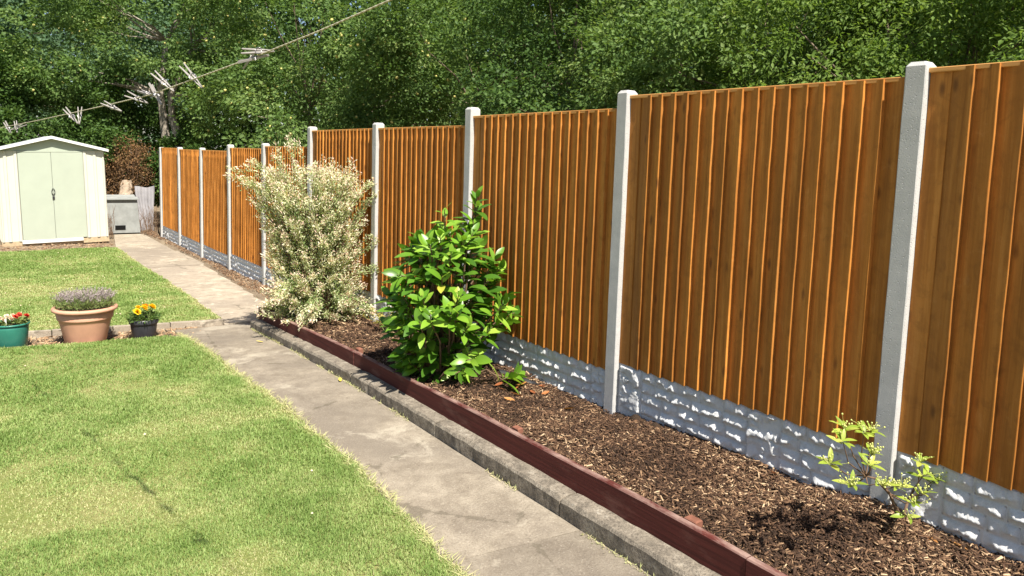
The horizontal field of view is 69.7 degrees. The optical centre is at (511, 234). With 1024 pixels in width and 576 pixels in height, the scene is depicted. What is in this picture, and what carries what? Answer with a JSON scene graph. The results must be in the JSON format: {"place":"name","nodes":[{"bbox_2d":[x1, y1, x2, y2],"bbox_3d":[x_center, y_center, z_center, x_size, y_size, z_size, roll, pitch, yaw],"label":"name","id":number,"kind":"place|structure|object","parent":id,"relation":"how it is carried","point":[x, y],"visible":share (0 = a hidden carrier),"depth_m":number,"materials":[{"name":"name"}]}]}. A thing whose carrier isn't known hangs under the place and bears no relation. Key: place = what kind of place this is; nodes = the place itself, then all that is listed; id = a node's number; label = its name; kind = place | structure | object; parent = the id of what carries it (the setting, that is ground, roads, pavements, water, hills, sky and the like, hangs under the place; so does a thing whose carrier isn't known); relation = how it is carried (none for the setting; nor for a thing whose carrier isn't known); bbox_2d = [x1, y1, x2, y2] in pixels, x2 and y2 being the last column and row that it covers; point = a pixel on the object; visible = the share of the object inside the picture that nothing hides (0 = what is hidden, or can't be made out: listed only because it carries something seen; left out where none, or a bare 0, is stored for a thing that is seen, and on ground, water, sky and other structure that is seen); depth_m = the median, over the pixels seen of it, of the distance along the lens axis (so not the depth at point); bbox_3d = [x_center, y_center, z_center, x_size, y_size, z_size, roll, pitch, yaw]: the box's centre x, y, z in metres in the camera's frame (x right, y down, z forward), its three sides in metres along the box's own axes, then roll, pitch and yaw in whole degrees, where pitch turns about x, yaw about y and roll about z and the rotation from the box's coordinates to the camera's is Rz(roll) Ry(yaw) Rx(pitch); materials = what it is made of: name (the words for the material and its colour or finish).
{"place":"outdoors","nodes":[
{"label":"outdoors","id":0,"kind":"place"},
{"bbox_2d":[0,161,169,344],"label":"ground","id":1,"kind":"structure","parent":0,"point":[111,240],"depth_m":15.85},
{"bbox_2d":[0,22,33,121],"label":"evergreen bush","id":2,"kind":"object","parent":1,"relation":"on","point":[5,47],"visible":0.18,"depth_m":18.67,"materials":[{"name":"green plant"}]},
{"bbox_2d":[0,136,108,246],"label":"garden shed","id":3,"kind":"structure","parent":1,"relation":"on","point":[52,189],"depth_m":15.87,"materials":[{"name":"beige paint"}]},
{"bbox_2d":[17,152,55,240],"bbox_3d":[-10.151,-0.822,15.702,0.596,1.870,0.060,-5,9,-37],"label":"door","id":4,"kind":"structure","parent":3,"relation":"in","point":[34,168],"depth_m":15.70,"materials":[{"name":"green paint"}]},
{"bbox_2d":[50,152,87,238],"bbox_3d":[-9.673,-0.862,16.061,0.591,1.870,0.060,-5,9,-37],"label":"door","id":5,"kind":"structure","parent":3,"relation":"in","point":[67,167],"depth_m":16.06,"materials":[{"name":"green paint"}]},
{"bbox_2d":[2,242,115,250],"bbox_3d":[-10.286,0.309,14.959,3.924,0.069,1.762,-3,7,-36],"label":"thatch","id":6,"kind":"object","parent":1,"relation":"on","point":[70,247],"visible":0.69,"depth_m":15.66,"materials":[{"name":"beige plant"}]},
{"bbox_2d":[0,0,122,113],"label":"broadleaf tree","id":7,"kind":"object","parent":1,"relation":"on","point":[18,15],"visible":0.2,"depth_m":24.09,"materials":[{"name":"green plant"}]},
{"bbox_2d":[0,46,171,194],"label":"evergreen bush","id":8,"kind":"object","parent":1,"relation":"on","point":[86,130],"visible":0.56,"depth_m":18.90,"materials":[{"name":"green plant"}]},
{"bbox_2d":[107,209,114,236],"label":"dry weeds","id":9,"kind":"object","parent":1,"relation":"on","point":[110,226],"visible":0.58,"depth_m":17.30,"materials":[{"name":"brown plant"}]},
{"bbox_2d":[28,326,200,345],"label":"stepping stones","id":10,"kind":"object","parent":1,"relation":"on","point":[48,342],"visible":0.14,"depth_m":7.79,"materials":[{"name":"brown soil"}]},
{"bbox_2d":[0,320,30,347],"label":"green pot","id":11,"kind":"object","parent":10,"relation":"on","point":[14,334],"visible":0.63,"depth_m":7.17,"materials":[{"name":"plastic"}]},
{"bbox_2d":[0,312,31,325],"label":"bedding plant","id":12,"kind":"object","parent":11,"relation":"in","point":[12,318],"visible":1,"depth_m":7.24,"materials":[{"name":"red plant"}]},
{"bbox_2d":[51,301,117,343],"bbox_3d":[-4.373,0.904,7.535,0.598,0.360,0.598,-3,7,-36],"label":"terracotta pot","id":13,"kind":"object","parent":10,"relation":"on","point":[90,325],"visible":0.81,"depth_m":7.36,"materials":[{"name":"ceramic"}]},
{"bbox_2d":[47,286,119,310],"bbox_3d":[-4.365,0.651,7.502,0.668,0.260,0.632,-3,7,-36],"label":"lavender","id":14,"kind":"object","parent":13,"relation":"in","point":[86,298],"visible":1,"depth_m":7.41,"materials":[{"name":"purple plant"}]},
{"bbox_2d":[129,315,158,337],"bbox_3d":[-3.906,0.979,7.800,0.286,0.190,0.286,-3,7,-36],"label":"black pot","id":15,"kind":"object","parent":10,"relation":"on","point":[142,329],"visible":0.77,"depth_m":7.70,"materials":[{"name":"plastic"}]},
{"bbox_2d":[124,303,161,323],"bbox_3d":[-3.900,0.820,7.785,0.377,0.193,0.393,-3,7,-36],"label":"marigold","id":16,"kind":"object","parent":15,"relation":"on","point":[138,313],"visible":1,"depth_m":7.75,"materials":[{"name":"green plant"}]},
{"bbox_2d":[106,195,140,232],"bbox_3d":[-9.839,-0.532,18.453,0.810,0.915,0.700,-3,7,-36],"label":"coal bunker","id":17,"kind":"object","parent":1,"relation":"on","point":[124,208],"visible":0.76,"depth_m":18.25,"materials":[{"name":"grey concrete"}]},
{"bbox_2d":[118,180,132,194],"bbox_3d":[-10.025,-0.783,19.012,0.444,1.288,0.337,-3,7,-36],"label":"garden sack","id":18,"kind":"object","parent":17,"relation":"on","point":[126,188],"visible":0.34,"depth_m":18.91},
{"bbox_2d":[0,0,251,142],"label":"broadleaf tree","id":19,"kind":"object","parent":1,"relation":"on","point":[149,42],"visible":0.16,"depth_m":25.24,"materials":[{"name":"green plant"}]},
{"bbox_2d":[102,130,159,203],"bbox_3d":[-10.229,-1.492,19.489,2.463,2.619,1.603,-3,7,-36],"label":"dead bramble","id":20,"kind":"object","parent":1,"relation":"on","point":[130,168],"visible":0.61,"depth_m":19.25,"materials":[{"name":"brown plant"}]},
{"bbox_2d":[138,205,159,234],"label":"dry weeds","id":21,"kind":"object","parent":1,"relation":"on","point":[153,223],"visible":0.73,"depth_m":18.19,"materials":[{"name":"brown plant"}]},
{"bbox_2d":[0,0,318,174],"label":"apple tree","id":22,"kind":"object","parent":1,"relation":"on","point":[70,22],"visible":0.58,"depth_m":19.45,"materials":[{"name":"green plant"}]},
{"bbox_2d":[135,125,207,207],"bbox_3d":[-9.258,-1.607,20.614,1.880,2.930,2.600,1,6,-6],"label":"ivy bush","id":23,"kind":"object","parent":1,"relation":"on","point":[188,139],"visible":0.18,"depth_m":20.20,"materials":[{"name":"green plant"}]},
{"bbox_2d":[169,0,453,147],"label":"broadleaf tree","id":24,"kind":"object","parent":1,"relation":"on","point":[344,2],"visible":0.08,"depth_m":23.67,"materials":[{"name":"green plant"}]},
{"bbox_2d":[168,0,487,147],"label":"apple tree","id":25,"kind":"object","parent":1,"relation":"on","point":[353,113],"visible":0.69,"depth_m":14.91,"materials":[{"name":"green plant"}]},
{"bbox_2d":[318,0,580,126],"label":"broadleaf tree","id":26,"kind":"object","parent":1,"relation":"on","point":[449,4],"visible":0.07,"depth_m":20.28,"materials":[{"name":"green plant"}]},
{"bbox_2d":[250,320,720,575],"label":"kerb","id":27,"kind":"structure","parent":1,"relation":"on","point":[652,555],"depth_m":4.21,"materials":[{"name":"concrete"}]},
{"bbox_2d":[0,0,1023,198],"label":"woodland","id":28,"kind":"object","parent":1,"relation":"on","point":[214,143],"visible":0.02,"depth_m":33.34,"materials":[{"name":"green plant"}]},
{"bbox_2d":[258,306,787,575],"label":"timber edging","id":29,"kind":"object","parent":1,"relation":"on","point":[691,537],"visible":0.77,"depth_m":4.00,"materials":[{"name":"brown wood"}]},
{"bbox_2d":[348,0,718,126],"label":"apple tree","id":30,"kind":"object","parent":1,"relation":"on","point":[416,37],"visible":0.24,"depth_m":12.88,"materials":[{"name":"green plant"}]},
{"bbox_2d":[467,0,692,110],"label":"broadleaf tree","id":31,"kind":"object","parent":1,"relation":"on","point":[534,71],"visible":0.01,"depth_m":17.65,"materials":[{"name":"green plant"}]},
{"bbox_2d":[159,60,1023,563],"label":"fence","id":32,"kind":"object","parent":1,"relation":"on","point":[781,278],"visible":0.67,"depth_m":4.07,"materials":[{"name":"wood"}]},
{"bbox_2d":[426,0,845,120],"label":"hedgerow tree","id":33,"kind":"object","parent":1,"relation":"on","point":[520,105],"visible":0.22,"depth_m":10.61,"materials":[{"name":"green plant"}]},
{"bbox_2d":[594,1,830,107],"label":"broadleaf tree","id":34,"kind":"object","parent":1,"relation":"on","point":[613,104],"depth_m":13.61,"materials":[{"name":"green plant"}]},
{"bbox_2d":[552,0,1005,110],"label":"hedgerow tree","id":35,"kind":"object","parent":1,"relation":"on","point":[651,35],"visible":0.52,"depth_m":8.29,"materials":[{"name":"green plant"}]},
{"bbox_2d":[660,0,1023,92],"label":"hedgerow tree","id":36,"kind":"object","parent":1,"relation":"on","point":[885,52],"visible":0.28,"depth_m":7.18,"materials":[{"name":"green plant"}]},
{"bbox_2d":[784,1,1023,81],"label":"broadleaf tree","id":37,"kind":"object","parent":1,"relation":"on","point":[961,57],"visible":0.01,"depth_m":11.20,"materials":[{"name":"green plant"}]},
{"bbox_2d":[794,0,1023,78],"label":"hedgerow tree","id":38,"kind":"object","parent":1,"relation":"on","point":[1012,36],"visible":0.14,"depth_m":7.14,"materials":[{"name":"green plant"}]},
{"bbox_2d":[820,0,1023,69],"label":"broadleaf tree","id":39,"kind":"object","parent":1,"relation":"on","point":[987,50],"visible":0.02,"depth_m":10.92,"materials":[{"name":"green plant"}]},
{"bbox_2d":[0,247,220,330],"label":"lawn","id":40,"kind":"structure","parent":0,"point":[49,287],"depth_m":10.74,"materials":[{"name":"green plant"}]},
{"bbox_2d":[5,252,312,513],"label":"clover flowers","id":41,"kind":"object","parent":40,"relation":"on","point":[120,314],"visible":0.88,"depth_m":10.30,"materials":[{"name":"beige plant"}]},
{"bbox_2d":[1,0,391,127],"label":"clothes line","id":42,"kind":"object","parent":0,"point":[359,13],"visible":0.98,"depth_m":1.98,"materials":[{"name":"fabric"}]},
{"bbox_2d":[3,121,10,132],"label":"clothes peg","id":43,"kind":"object","parent":42,"relation":"attached to","point":[8,129],"visible":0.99,"depth_m":4.30,"materials":[{"name":"white wood"}]},
{"bbox_2d":[63,107,78,123],"bbox_3d":[-1.992,-0.538,3.323,0.108,0.023,0.014,44,-10,13],"label":"clothes peg","id":44,"kind":"object","parent":42,"relation":"attached to","point":[71,116],"visible":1,"depth_m":3.32,"materials":[{"name":"white wood"}]},
{"bbox_2d":[77,107,81,123],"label":"clothes peg","id":45,"kind":"object","parent":42,"relation":"attached to","point":[80,114],"visible":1,"depth_m":3.23,"materials":[{"name":"white wood"}]},
{"bbox_2d":[100,101,121,111],"bbox_3d":[-1.579,-0.504,2.901,0.097,0.013,0.021,24,49,12],"label":"clothes peg","id":46,"kind":"object","parent":42,"relation":"attached to","point":[112,107],"visible":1,"depth_m":2.90,"materials":[{"name":"white wood"}]},
{"bbox_2d":[124,90,147,103],"bbox_3d":[-1.373,-0.500,2.691,0.100,0.023,0.013,23,-12,12],"label":"clothes peg","id":47,"kind":"object","parent":42,"relation":"attached to","point":[139,100],"visible":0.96,"depth_m":2.69,"materials":[{"name":"white wood"}]},
{"bbox_2d":[137,90,153,96],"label":"clothes peg","id":48,"kind":"object","parent":42,"relation":"attached to","point":[144,92],"visible":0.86,"depth_m":2.63,"materials":[{"name":"white wood"}]},
{"bbox_2d":[148,82,161,104],"bbox_3d":[-1.241,-0.489,2.561,0.013,0.100,0.021,-35,-18,6],"label":"clothes peg","id":49,"kind":"object","parent":42,"relation":"attached to","point":[156,95],"visible":0.99,"depth_m":2.56,"materials":[{"name":"white wood"}]},
{"bbox_2d":[150,70,174,91],"bbox_3d":[-1.184,-0.519,2.498,0.109,0.023,0.014,40,-25,11],"label":"clothes peg","id":50,"kind":"object","parent":42,"relation":"attached to","point":[163,81],"visible":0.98,"depth_m":2.50,"materials":[{"name":"white wood"}]},
{"bbox_2d":[179,63,202,87],"bbox_3d":[-1.010,-0.501,2.320,0.023,0.108,0.014,-42,-11,-10],"label":"clothes peg","id":51,"kind":"object","parent":42,"relation":"attached to","point":[193,75],"visible":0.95,"depth_m":2.32,"materials":[{"name":"white wood"}]},
{"bbox_2d":[237,54,268,63],"bbox_3d":[-0.700,-0.477,1.991,0.085,0.011,0.018,-13,27,0],"label":"clothes peg","id":52,"kind":"object","parent":42,"relation":"attached to","point":[252,58],"visible":1,"depth_m":1.99,"materials":[{"name":"brown wood"}]},
{"bbox_2d":[241,47,274,54],"bbox_3d":[-0.685,-0.495,1.982,0.095,0.020,0.012,3,-11,12],"label":"clothes peg","id":53,"kind":"object","parent":42,"relation":"attached to","point":[258,50],"visible":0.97,"depth_m":1.98,"materials":[{"name":"white wood"}]},
{"bbox_2d":[138,229,289,304],"bbox_3d":[-6.063,0.445,13.830,0.640,0.282,12.480,-3,7,-36],"label":"dirt strip","id":54,"kind":"object","parent":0,"point":[211,267],"visible":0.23,"depth_m":12.64,"materials":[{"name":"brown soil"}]},
{"bbox_2d":[135,186,154,230],"bbox_3d":[-9.308,-0.662,18.686,0.459,1.164,0.268,-3,7,-36],"label":"sheet","id":55,"kind":"object","parent":54,"relation":"on","point":[145,195],"visible":0.77,"depth_m":18.69,"materials":[{"name":"silver metal"}]},
{"bbox_2d":[0,332,480,575],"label":"lawn","id":56,"kind":"structure","parent":0,"point":[20,521],"depth_m":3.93,"materials":[{"name":"green plant"}]},
{"bbox_2d":[7,234,649,575],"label":"path","id":57,"kind":"structure","parent":0,"point":[485,523],"depth_m":4.64,"materials":[{"name":"concrete"}]},
{"bbox_2d":[251,328,654,575],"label":"dry grass","id":58,"kind":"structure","parent":57,"relation":"on","point":[253,329],"depth_m":5.30,"materials":[{"name":"plant"}]},
{"bbox_2d":[0,0,997,148],"label":"sky","id":59,"kind":"structure","parent":0,"point":[750,0],"materials":[{"name":"white"}]},
{"bbox_2d":[283,311,1023,575],"bbox_3d":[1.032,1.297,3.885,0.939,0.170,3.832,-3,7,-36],"label":"bark mulch","id":60,"kind":"object","parent":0,"point":[740,520],"visible":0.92,"depth_m":3.72,"materials":[{"name":"brown wood"}]},
{"bbox_2d":[223,133,379,329],"bbox_3d":[-2.033,-0.040,7.740,1.367,2.045,1.445,5,7,27],"label":"variegated willow","id":61,"kind":"object","parent":60,"relation":"on","point":[308,270],"visible":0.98,"depth_m":7.66,"materials":[{"name":"beige plant"}]},
{"bbox_2d":[361,302,393,332],"bbox_3d":[-1.297,0.806,7.445,0.301,0.426,0.503,-3,7,-36],"label":"yellow weed","id":62,"kind":"object","parent":60,"relation":"on","point":[378,317],"visible":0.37,"depth_m":7.49,"materials":[{"name":"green plant"}]},
{"bbox_2d":[272,309,543,396],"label":"bark mulch","id":63,"kind":"object","parent":60,"relation":"on","point":[377,352],"visible":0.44,"depth_m":6.70,"materials":[{"name":"brown wood"}]},
{"bbox_2d":[372,186,527,393],"bbox_3d":[-0.425,0.430,5.680,1.178,1.619,1.235,-3,7,-36],"label":"cherry laurel","id":64,"kind":"object","parent":60,"relation":"on","point":[439,326],"visible":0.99,"depth_m":5.57,"materials":[{"name":"green plant"}]},
{"bbox_2d":[496,369,538,384],"bbox_3d":[0.042,1.102,5.677,0.403,0.072,0.076,5,7,30],"label":"weed membrane","id":65,"kind":"object","parent":60,"relation":"on","point":[527,380],"visible":0.53,"depth_m":5.62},
{"bbox_2d":[629,414,640,420],"bbox_3d":[0.819,1.219,4.865,0.116,0.054,0.118,-3,7,-36],"label":"soil clod","id":66,"kind":"object","parent":60,"relation":"on","point":[635,417],"visible":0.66,"depth_m":4.84,"materials":[{"name":"brown soil"}]},
{"bbox_2d":[650,422,661,429],"bbox_3d":[0.917,1.222,4.688,0.097,0.045,0.098,-3,7,-36],"label":"soil clod","id":67,"kind":"object","parent":60,"relation":"on","point":[654,424],"visible":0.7,"depth_m":4.67,"materials":[{"name":"brown soil"}]},
{"bbox_2d":[815,413,947,541],"bbox_3d":[1.608,1.084,3.213,0.964,0.687,0.260,-2,7,-30],"label":"young shrub","id":68,"kind":"object","parent":60,"relation":"on","point":[882,483],"visible":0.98,"depth_m":3.15,"materials":[{"name":"green plant"}]}
]}

